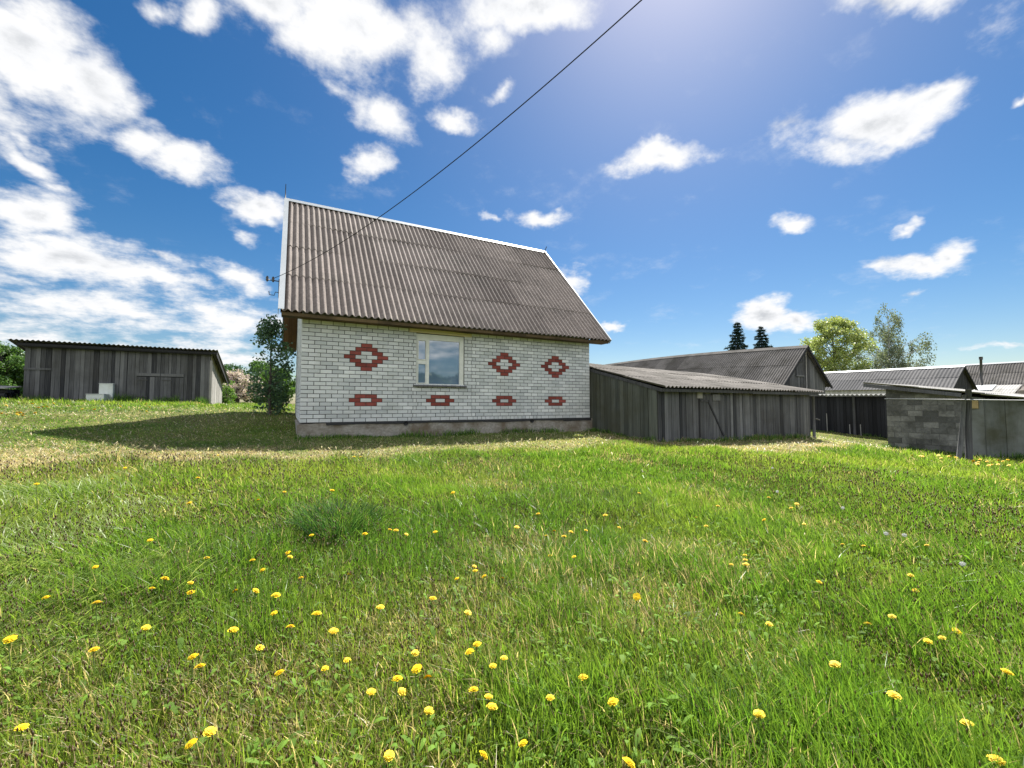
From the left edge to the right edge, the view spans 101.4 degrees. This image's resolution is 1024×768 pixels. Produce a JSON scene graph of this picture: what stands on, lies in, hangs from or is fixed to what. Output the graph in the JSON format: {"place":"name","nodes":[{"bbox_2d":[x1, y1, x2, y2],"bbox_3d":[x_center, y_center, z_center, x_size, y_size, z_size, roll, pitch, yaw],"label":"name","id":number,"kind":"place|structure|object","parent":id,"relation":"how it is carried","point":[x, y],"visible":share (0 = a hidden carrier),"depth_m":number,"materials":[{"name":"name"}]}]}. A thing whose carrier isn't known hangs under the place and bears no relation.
{"place":"outdoors","nodes":[
{"label":"outdoors","id":0,"kind":"place"},
{"bbox_2d":[0,397,1023,767],"bbox_3d":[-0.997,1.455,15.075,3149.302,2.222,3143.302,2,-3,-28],"label":"ground","id":1,"kind":"structure","parent":0,"point":[258,421],"depth_m":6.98,"materials":[{"name":"green plant"}]},
{"bbox_2d":[2,635,17,672],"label":"dandelion","id":2,"kind":"object","parent":1,"relation":"on","point":[8,639],"visible":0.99,"depth_m":1.72,"materials":[{"name":"yellow plant"}]},
{"bbox_2d":[0,386,22,399],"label":"log stack","id":3,"kind":"object","parent":1,"relation":"on","point":[5,392],"visible":0.73,"depth_m":18.26,"materials":[{"name":"grey wood"}]},
{"bbox_2d":[0,355,23,396],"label":"hedge tree","id":4,"kind":"object","parent":1,"relation":"on","point":[16,374],"visible":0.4,"depth_m":26.19,"materials":[{"name":"green plant"}]},
{"bbox_2d":[0,341,24,395],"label":"hedge tree","id":5,"kind":"object","parent":1,"relation":"on","point":[17,354],"visible":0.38,"depth_m":25.86,"materials":[{"name":"green plant"}]},
{"bbox_2d":[14,723,28,759],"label":"dandelion","id":6,"kind":"object","parent":1,"relation":"on","point":[22,727],"visible":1,"depth_m":1.37,"materials":[{"name":"yellow plant"}]},
{"bbox_2d":[89,647,98,676],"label":"dandelion","id":7,"kind":"object","parent":1,"relation":"on","point":[93,649],"visible":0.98,"depth_m":1.72,"materials":[{"name":"yellow plant"}]},
{"bbox_2d":[93,600,99,631],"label":"dandelion","id":8,"kind":"object","parent":1,"relation":"on","point":[96,603],"visible":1,"depth_m":2.00,"materials":[{"name":"yellow plant"}]},
{"bbox_2d":[86,394,108,400],"bbox_3d":[-19.261,0.717,19.478,0.644,0.500,0.645,2,-3,-28],"label":"enamel box","id":9,"kind":"object","parent":1,"relation":"on","point":[95,396],"visible":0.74,"depth_m":19.25,"materials":[{"name":"white metal"}]},
{"bbox_2d":[99,383,114,400],"bbox_3d":[-19.317,0.481,19.977,0.524,1.020,0.255,2,-3,-28],"label":"enamel cabinet","id":10,"kind":"object","parent":1,"relation":"on","point":[107,388],"visible":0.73,"depth_m":19.92,"materials":[{"name":"white metal"}]},
{"bbox_2d":[7,339,229,403],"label":"board shed","id":11,"kind":"structure","parent":1,"relation":"on","point":[64,370],"depth_m":20.38,"materials":[{"name":"wood"}]},
{"bbox_2d":[135,373,159,401],"bbox_3d":[-18.079,0.213,20.805,0.930,1.494,0.058,2,-3,-28],"label":"door","id":12,"kind":"structure","parent":11,"relation":"in","point":[144,381],"depth_m":20.81,"materials":[{"name":"wood"}]},
{"bbox_2d":[160,374,183,401],"bbox_3d":[-17.242,0.264,21.251,0.930,1.553,0.058,2,-3,-28],"label":"door","id":13,"kind":"structure","parent":11,"relation":"in","point":[170,387],"depth_m":21.26,"materials":[{"name":"wood"}]},
{"bbox_2d":[141,624,150,655],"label":"dandelion","id":14,"kind":"object","parent":1,"relation":"on","point":[145,627],"visible":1,"depth_m":1.88,"materials":[{"name":"yellow plant"}]},
{"bbox_2d":[161,576,169,597],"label":"dandelion","id":15,"kind":"object","parent":1,"relation":"on","point":[165,578],"visible":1,"depth_m":2.32,"materials":[{"name":"yellow plant"}]},
{"bbox_2d":[184,738,197,766],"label":"dandelion","id":16,"kind":"object","parent":1,"relation":"on","point":[190,743],"visible":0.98,"depth_m":1.34,"materials":[{"name":"yellow plant"}]},
{"bbox_2d":[187,653,198,683],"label":"dandelion","id":17,"kind":"object","parent":1,"relation":"on","point":[192,656],"visible":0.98,"depth_m":1.72,"materials":[{"name":"yellow plant"}]},
{"bbox_2d":[194,663,205,692],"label":"dandelion","id":18,"kind":"object","parent":1,"relation":"on","point":[199,666],"visible":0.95,"depth_m":1.69,"materials":[{"name":"yellow plant"}]},
{"bbox_2d":[203,726,216,764],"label":"dandelion","id":19,"kind":"object","parent":1,"relation":"on","point":[209,731],"visible":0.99,"depth_m":1.35,"materials":[{"name":"yellow plant"}]},
{"bbox_2d":[222,380,236,403],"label":"fresh shrub","id":20,"kind":"object","parent":1,"relation":"on","point":[226,394],"visible":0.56,"depth_m":27.00,"materials":[{"name":"green plant"}]},
{"bbox_2d":[227,627,238,657],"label":"dandelion","id":21,"kind":"object","parent":1,"relation":"on","point":[233,629],"visible":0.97,"depth_m":1.90,"materials":[{"name":"yellow plant"}]},
{"bbox_2d":[224,363,248,400],"bbox_3d":[-27.228,0.059,39.971,3.832,4.116,4.280,-1,-3,16],"label":"background bush","id":22,"kind":"object","parent":1,"relation":"on","point":[229,367],"visible":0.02,"depth_m":39.71,"materials":[{"name":"green plant"}]},
{"bbox_2d":[223,368,264,402],"bbox_3d":[-20.268,0.180,30.975,3.682,2.739,3.518,0,-3,10],"label":"blossom tree","id":23,"kind":"object","parent":1,"relation":"on","point":[237,377],"visible":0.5,"depth_m":30.77,"materials":[{"name":"beige plant"}]},
{"bbox_2d":[242,360,269,402],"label":"background bush","id":24,"kind":"object","parent":1,"relation":"on","point":[257,363],"visible":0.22,"depth_m":43.07,"materials":[{"name":"green plant"}]},
{"bbox_2d":[253,588,258,611],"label":"dandelion","id":25,"kind":"object","parent":1,"relation":"on","point":[255,590],"visible":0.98,"depth_m":2.23,"materials":[{"name":"yellow plant"}]},
{"bbox_2d":[255,645,264,662],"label":"dandelion","id":26,"kind":"object","parent":1,"relation":"on","point":[262,647],"visible":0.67,"depth_m":1.88,"materials":[{"name":"yellow plant"}]},
{"bbox_2d":[244,314,296,414],"bbox_3d":[-8.051,-0.601,13.891,1.603,3.527,1.588,-2,-4,37],"label":"corner tree","id":27,"kind":"object","parent":1,"relation":"on","point":[267,332],"visible":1,"depth_m":13.84,"materials":[{"name":"green plant"}]},
{"bbox_2d":[245,367,295,402],"bbox_3d":[-21.276,0.276,37.998,5.332,3.874,4.668,2,-3,-28],"label":"background bush","id":28,"kind":"object","parent":1,"relation":"on","point":[291,391],"visible":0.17,"depth_m":37.57,"materials":[{"name":"green plant"}]},
{"bbox_2d":[270,611,276,647],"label":"dandelion","id":29,"kind":"object","parent":1,"relation":"on","point":[273,613],"visible":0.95,"depth_m":2.02,"materials":[{"name":"yellow plant"}]},
{"bbox_2d":[271,592,280,605],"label":"dandelion","id":30,"kind":"object","parent":1,"relation":"on","point":[276,594],"visible":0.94,"depth_m":2.30,"materials":[{"name":"yellow plant"}]},
{"bbox_2d":[264,381,289,412],"bbox_3d":[-8.389,0.511,14.918,0.709,1.343,1.003,0,-3,-3],"label":"bush","id":31,"kind":"object","parent":1,"relation":"on","point":[286,396],"visible":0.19,"depth_m":15.09,"materials":[{"name":"green plant"}]},
{"bbox_2d":[274,669,283,716],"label":"dandelion","id":32,"kind":"object","parent":1,"relation":"on","point":[278,673],"visible":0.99,"depth_m":1.65,"materials":[{"name":"yellow plant"}]},
{"bbox_2d":[288,624,294,660],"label":"dandelion","id":33,"kind":"object","parent":1,"relation":"on","point":[290,626],"visible":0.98,"depth_m":1.94,"materials":[{"name":"yellow plant"}]},
{"bbox_2d":[312,611,320,647],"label":"dandelion","id":34,"kind":"object","parent":1,"relation":"on","point":[316,613],"visible":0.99,"depth_m":2.06,"materials":[{"name":"yellow plant"}]},
{"bbox_2d":[321,665,328,698],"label":"dandelion","id":35,"kind":"object","parent":1,"relation":"on","point":[325,668],"visible":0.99,"depth_m":1.69,"materials":[{"name":"yellow plant"}]},
{"bbox_2d":[328,627,338,666],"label":"dandelion","id":36,"kind":"object","parent":1,"relation":"on","point":[334,630],"visible":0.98,"depth_m":1.92,"materials":[{"name":"yellow plant"}]},
{"bbox_2d":[269,491,404,543],"bbox_3d":[-1.464,1.154,3.631,1.141,0.332,1.042,0,-3,10],"label":"grass tuft","id":37,"kind":"object","parent":1,"relation":"on","point":[316,525],"visible":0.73,"depth_m":3.55,"materials":[{"name":"green plant"}]},
{"bbox_2d":[344,657,350,682],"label":"dandelion","id":38,"kind":"object","parent":1,"relation":"on","point":[346,659],"visible":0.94,"depth_m":1.83,"materials":[{"name":"yellow plant"}]},
{"bbox_2d":[366,688,375,737],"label":"dandelion","id":39,"kind":"object","parent":1,"relation":"on","point":[371,691],"visible":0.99,"depth_m":1.56,"materials":[{"name":"yellow plant"}]},
{"bbox_2d":[376,604,383,630],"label":"dandelion","id":40,"kind":"object","parent":1,"relation":"on","point":[380,606],"visible":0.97,"depth_m":2.21,"materials":[{"name":"yellow plant"}]},
{"bbox_2d":[384,750,394,767],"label":"dandelion","id":41,"kind":"object","parent":1,"relation":"on","point":[389,755],"visible":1,"depth_m":1.25,"materials":[{"name":"yellow plant"}]},
{"bbox_2d":[392,675,402,724],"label":"dandelion","id":42,"kind":"object","parent":1,"relation":"on","point":[396,678],"visible":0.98,"depth_m":1.60,"materials":[{"name":"yellow plant"}]},
{"bbox_2d":[398,687,406,711],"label":"dandelion","id":43,"kind":"object","parent":1,"relation":"on","point":[402,691],"visible":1,"depth_m":1.62,"materials":[{"name":"yellow plant"}]},
{"bbox_2d":[411,649,418,695],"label":"dandelion","id":44,"kind":"object","parent":1,"relation":"on","point":[414,652],"visible":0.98,"depth_m":1.75,"materials":[{"name":"yellow plant"}]},
{"bbox_2d":[411,664,421,713],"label":"dandelion","id":45,"kind":"object","parent":1,"relation":"on","point":[416,668],"visible":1,"depth_m":1.67,"materials":[{"name":"yellow plant"}]},
{"bbox_2d":[423,675,431,705],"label":"dandelion","id":46,"kind":"object","parent":1,"relation":"on","point":[426,677],"visible":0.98,"depth_m":1.67,"materials":[{"name":"orange plant"}]},
{"bbox_2d":[424,706,433,746],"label":"dandelion","id":47,"kind":"object","parent":1,"relation":"on","point":[428,710],"visible":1,"depth_m":1.53,"materials":[{"name":"yellow plant"}]},
{"bbox_2d":[429,596,435,612],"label":"dandelion","id":48,"kind":"object","parent":1,"relation":"on","point":[432,598],"visible":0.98,"depth_m":2.32,"materials":[{"name":"yellow plant"}]},
{"bbox_2d":[266,185,611,436],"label":"brick house","id":49,"kind":"structure","parent":1,"relation":"on","point":[395,327],"depth_m":11.77,"materials":[{"name":"white brick"}]},
{"bbox_2d":[413,333,466,387],"bbox_3d":[-1.926,-0.616,11.299,1.470,1.406,0.165,2,-3,-28],"label":"window","id":50,"kind":"structure","parent":49,"relation":"in","point":[439,358],"depth_m":11.32,"materials":[{"name":"clear glass"}]},
{"bbox_2d":[275,0,641,277],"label":"overhead wire","id":51,"kind":"object","parent":49,"relation":"attached to","point":[490,131],"visible":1,"depth_m":5.37,"materials":[{"name":"black rubber"}]},
{"bbox_2d":[464,610,470,628],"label":"dandelion","id":52,"kind":"object","parent":1,"relation":"on","point":[468,612],"visible":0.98,"depth_m":2.19,"materials":[{"name":"yellow plant"}]},
{"bbox_2d":[465,648,473,673],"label":"dandelion","id":53,"kind":"object","parent":1,"relation":"on","point":[469,651],"visible":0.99,"depth_m":1.77,"materials":[{"name":"yellow plant"}]},
{"bbox_2d":[469,686,476,725],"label":"dandelion","id":54,"kind":"object","parent":1,"relation":"on","point":[473,689],"visible":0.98,"depth_m":1.60,"materials":[{"name":"yellow plant"}]},
{"bbox_2d":[473,641,480,671],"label":"dandelion","id":55,"kind":"object","parent":1,"relation":"on","point":[477,643],"visible":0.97,"depth_m":1.84,"materials":[{"name":"yellow plant"}]},
{"bbox_2d":[479,750,487,767],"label":"dandelion","id":56,"kind":"object","parent":1,"relation":"on","point":[484,755],"visible":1,"depth_m":1.34,"materials":[{"name":"yellow plant"}]},
{"bbox_2d":[484,693,492,743],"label":"dandelion","id":57,"kind":"object","parent":1,"relation":"on","point":[488,696],"visible":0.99,"depth_m":1.51,"materials":[{"name":"yellow plant"}]},
{"bbox_2d":[486,703,496,737],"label":"dandelion","id":58,"kind":"object","parent":1,"relation":"on","point":[492,706],"visible":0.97,"depth_m":1.54,"materials":[{"name":"yellow plant"}]},
{"bbox_2d":[489,663,496,685],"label":"dandelion","id":59,"kind":"object","parent":1,"relation":"on","point":[492,665],"visible":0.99,"depth_m":1.74,"materials":[{"name":"yellow plant"}]},
{"bbox_2d":[500,655,507,682],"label":"dandelion","id":60,"kind":"object","parent":1,"relation":"on","point":[504,657],"visible":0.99,"depth_m":1.75,"materials":[{"name":"yellow plant"}]},
{"bbox_2d":[0,403,1022,767],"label":"dry straw","id":61,"kind":"object","parent":1,"relation":"on","point":[314,453],"visible":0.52,"depth_m":7.79,"materials":[{"name":"beige plant"}]},
{"bbox_2d":[0,439,1023,767],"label":"weed leaves","id":62,"kind":"object","parent":1,"relation":"on","point":[380,731],"visible":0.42,"depth_m":1.84,"materials":[{"name":"green plant"}]},
{"bbox_2d":[12,391,1023,459],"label":"wall weeds","id":63,"kind":"object","parent":1,"relation":"on","point":[758,436],"depth_m":12.45,"materials":[{"name":"green plant"}]},
{"bbox_2d":[519,739,527,767],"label":"dandelion","id":64,"kind":"object","parent":1,"relation":"on","point":[522,743],"visible":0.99,"depth_m":1.35,"materials":[{"name":"yellow plant"}]},
{"bbox_2d":[546,694,553,732],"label":"dandelion","id":65,"kind":"object","parent":1,"relation":"on","point":[549,697],"visible":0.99,"depth_m":1.54,"materials":[{"name":"yellow plant"}]},
{"bbox_2d":[578,674,587,688],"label":"dandelion","id":66,"kind":"object","parent":1,"relation":"on","point":[583,676],"visible":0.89,"depth_m":1.72,"materials":[{"name":"yellow plant"}]},
{"bbox_2d":[608,697,617,730],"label":"dandelion","id":67,"kind":"object","parent":1,"relation":"on","point":[613,701],"visible":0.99,"depth_m":1.56,"materials":[{"name":"yellow plant"}]},
{"bbox_2d":[600,484,654,504],"bbox_3d":[1.352,1.333,4.930,0.775,0.228,0.822,0,-3,1],"label":"grass tuft","id":68,"kind":"object","parent":1,"relation":"on","point":[618,497],"visible":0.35,"depth_m":5.00,"materials":[{"name":"green plant"}]},
{"bbox_2d":[622,757,634,767],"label":"dandelion","id":69,"kind":"object","parent":1,"relation":"on","point":[629,762],"visible":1,"depth_m":1.25,"materials":[{"name":"yellow plant"}]},
{"bbox_2d":[633,593,640,623],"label":"dandelion","id":70,"kind":"object","parent":1,"relation":"on","point":[636,596],"visible":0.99,"depth_m":2.25,"materials":[{"name":"yellow plant"}]},
{"bbox_2d":[589,363,823,441],"bbox_3d":[6.415,0.595,14.678,7.840,2.841,4.383,2,-3,-28],"label":"lean to shed","id":71,"kind":"object","parent":1,"relation":"on","point":[659,405],"visible":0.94,"depth_m":12.67,"materials":[{"name":"grey wood"}]},
{"bbox_2d":[699,394,729,439],"bbox_3d":[5.928,0.958,12.217,1.292,1.308,0.056,2,-3,-28],"label":"door","id":72,"kind":"structure","parent":71,"relation":"in","point":[714,408],"depth_m":12.19,"materials":[{"name":"grey wood"}]},
{"bbox_2d":[605,345,832,395],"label":"long barn","id":73,"kind":"structure","parent":1,"relation":"on","point":[797,366],"depth_m":29.45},
{"bbox_2d":[671,668,785,759],"bbox_3d":[0.808,1.253,1.573,0.439,0.171,0.443,2,-3,-28],"label":"grass tuft","id":74,"kind":"object","parent":1,"relation":"on","point":[698,715],"visible":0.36,"depth_m":1.59,"materials":[{"name":"green plant"}]},
{"bbox_2d":[724,322,748,350],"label":"spruce tree","id":75,"kind":"object","parent":1,"relation":"on","point":[735,345],"visible":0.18,"depth_m":69.65,"materials":[{"name":"green plant"}]},
{"bbox_2d":[753,709,764,753],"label":"dandelion","id":76,"kind":"object","parent":1,"relation":"on","point":[758,713],"visible":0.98,"depth_m":1.44,"materials":[{"name":"yellow plant"}]},
{"bbox_2d":[706,647,817,719],"bbox_3d":[1.005,1.253,1.726,0.399,0.191,0.425,2,-3,-28],"label":"grass tuft","id":77,"kind":"object","parent":1,"relation":"on","point":[744,677],"visible":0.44,"depth_m":1.75,"materials":[{"name":"green plant"}]},
{"bbox_2d":[752,326,772,348],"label":"spruce tree","id":78,"kind":"object","parent":1,"relation":"on","point":[761,343],"visible":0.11,"depth_m":71.58,"materials":[{"name":"green plant"}]},
{"bbox_2d":[765,621,772,644],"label":"dandelion","id":79,"kind":"object","parent":1,"relation":"on","point":[769,624],"visible":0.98,"depth_m":2.12,"materials":[{"name":"yellow plant"}]},
{"bbox_2d":[829,660,840,688],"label":"dandelion","id":80,"kind":"object","parent":1,"relation":"on","point":[832,662],"visible":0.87,"depth_m":1.79,"materials":[{"name":"yellow plant"}]},
{"bbox_2d":[800,315,878,371],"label":"maple tree","id":81,"kind":"object","parent":1,"relation":"on","point":[841,326],"visible":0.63,"depth_m":84.68,"materials":[{"name":"green plant"}]},
{"bbox_2d":[809,394,887,437],"bbox_3d":[17.786,1.720,23.155,4.050,2.480,8.047,2,-3,-28],"label":"dark shelter","id":82,"kind":"object","parent":1,"relation":"on","point":[857,414],"visible":0.39,"depth_m":21.12,"materials":[{"name":"black wood"}]},
{"bbox_2d":[865,622,870,647],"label":"dandelion","id":83,"kind":"object","parent":1,"relation":"on","point":[868,624],"visible":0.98,"depth_m":2.14,"materials":[{"name":"yellow plant"}]},
{"bbox_2d":[851,303,936,369],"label":"birch tree","id":84,"kind":"object","parent":1,"relation":"on","point":[886,355],"visible":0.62,"depth_m":93.70,"materials":[{"name":"green plant"}]},
{"bbox_2d":[886,690,901,715],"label":"dandelion","id":85,"kind":"object","parent":1,"relation":"on","point":[894,694],"visible":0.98,"depth_m":1.56,"materials":[{"name":"yellow plant"}]},
{"bbox_2d":[824,365,977,393],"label":"long outbuilding","id":86,"kind":"structure","parent":1,"relation":"on","point":[851,382],"depth_m":46.52,"materials":[{"name":"metal"}]},
{"bbox_2d":[923,638,932,664],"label":"dandelion","id":87,"kind":"object","parent":1,"relation":"on","point":[927,640],"visible":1,"depth_m":1.98,"materials":[{"name":"yellow plant"}]},
{"bbox_2d":[863,382,1023,457],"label":"block shed","id":88,"kind":"structure","parent":1,"relation":"on","point":[997,426],"depth_m":14.08,"materials":[{"name":"grey concrete"}]},
{"bbox_2d":[876,357,1023,393],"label":"house","id":89,"kind":"structure","parent":1,"relation":"on","point":[1005,377],"depth_m":63.63,"materials":[{"name":"white paint"}]},
{"bbox_2d":[884,389,1023,459],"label":"post and rail","id":90,"kind":"object","parent":1,"relation":"on","point":[966,416],"visible":0.83,"depth_m":11.87,"materials":[{"name":"grey wood"}]},
{"bbox_2d":[960,719,973,727],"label":"dandelion","id":91,"kind":"object","parent":1,"relation":"on","point":[962,721],"visible":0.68,"depth_m":1.53,"materials":[{"name":"yellow plant"}]},
{"bbox_2d":[986,754,1005,766],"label":"dandelion","id":92,"kind":"object","parent":1,"relation":"on","point":[995,758],"visible":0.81,"depth_m":1.35,"materials":[{"name":"yellow plant"}]},
{"bbox_2d":[1000,668,1013,712],"bbox_3d":[2.075,1.290,1.754,0.038,0.185,0.040,2,-3,-28],"label":"dandelion","id":93,"kind":"object","parent":1,"relation":"on","point":[1006,671],"visible":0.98,"depth_m":1.75,"materials":[{"name":"yellow plant"}]},
{"bbox_2d":[0,0,1023,403],"label":"sky","id":94,"kind":"structure","parent":0,"point":[702,168],"materials":[{"name":"blue"}]}
]}

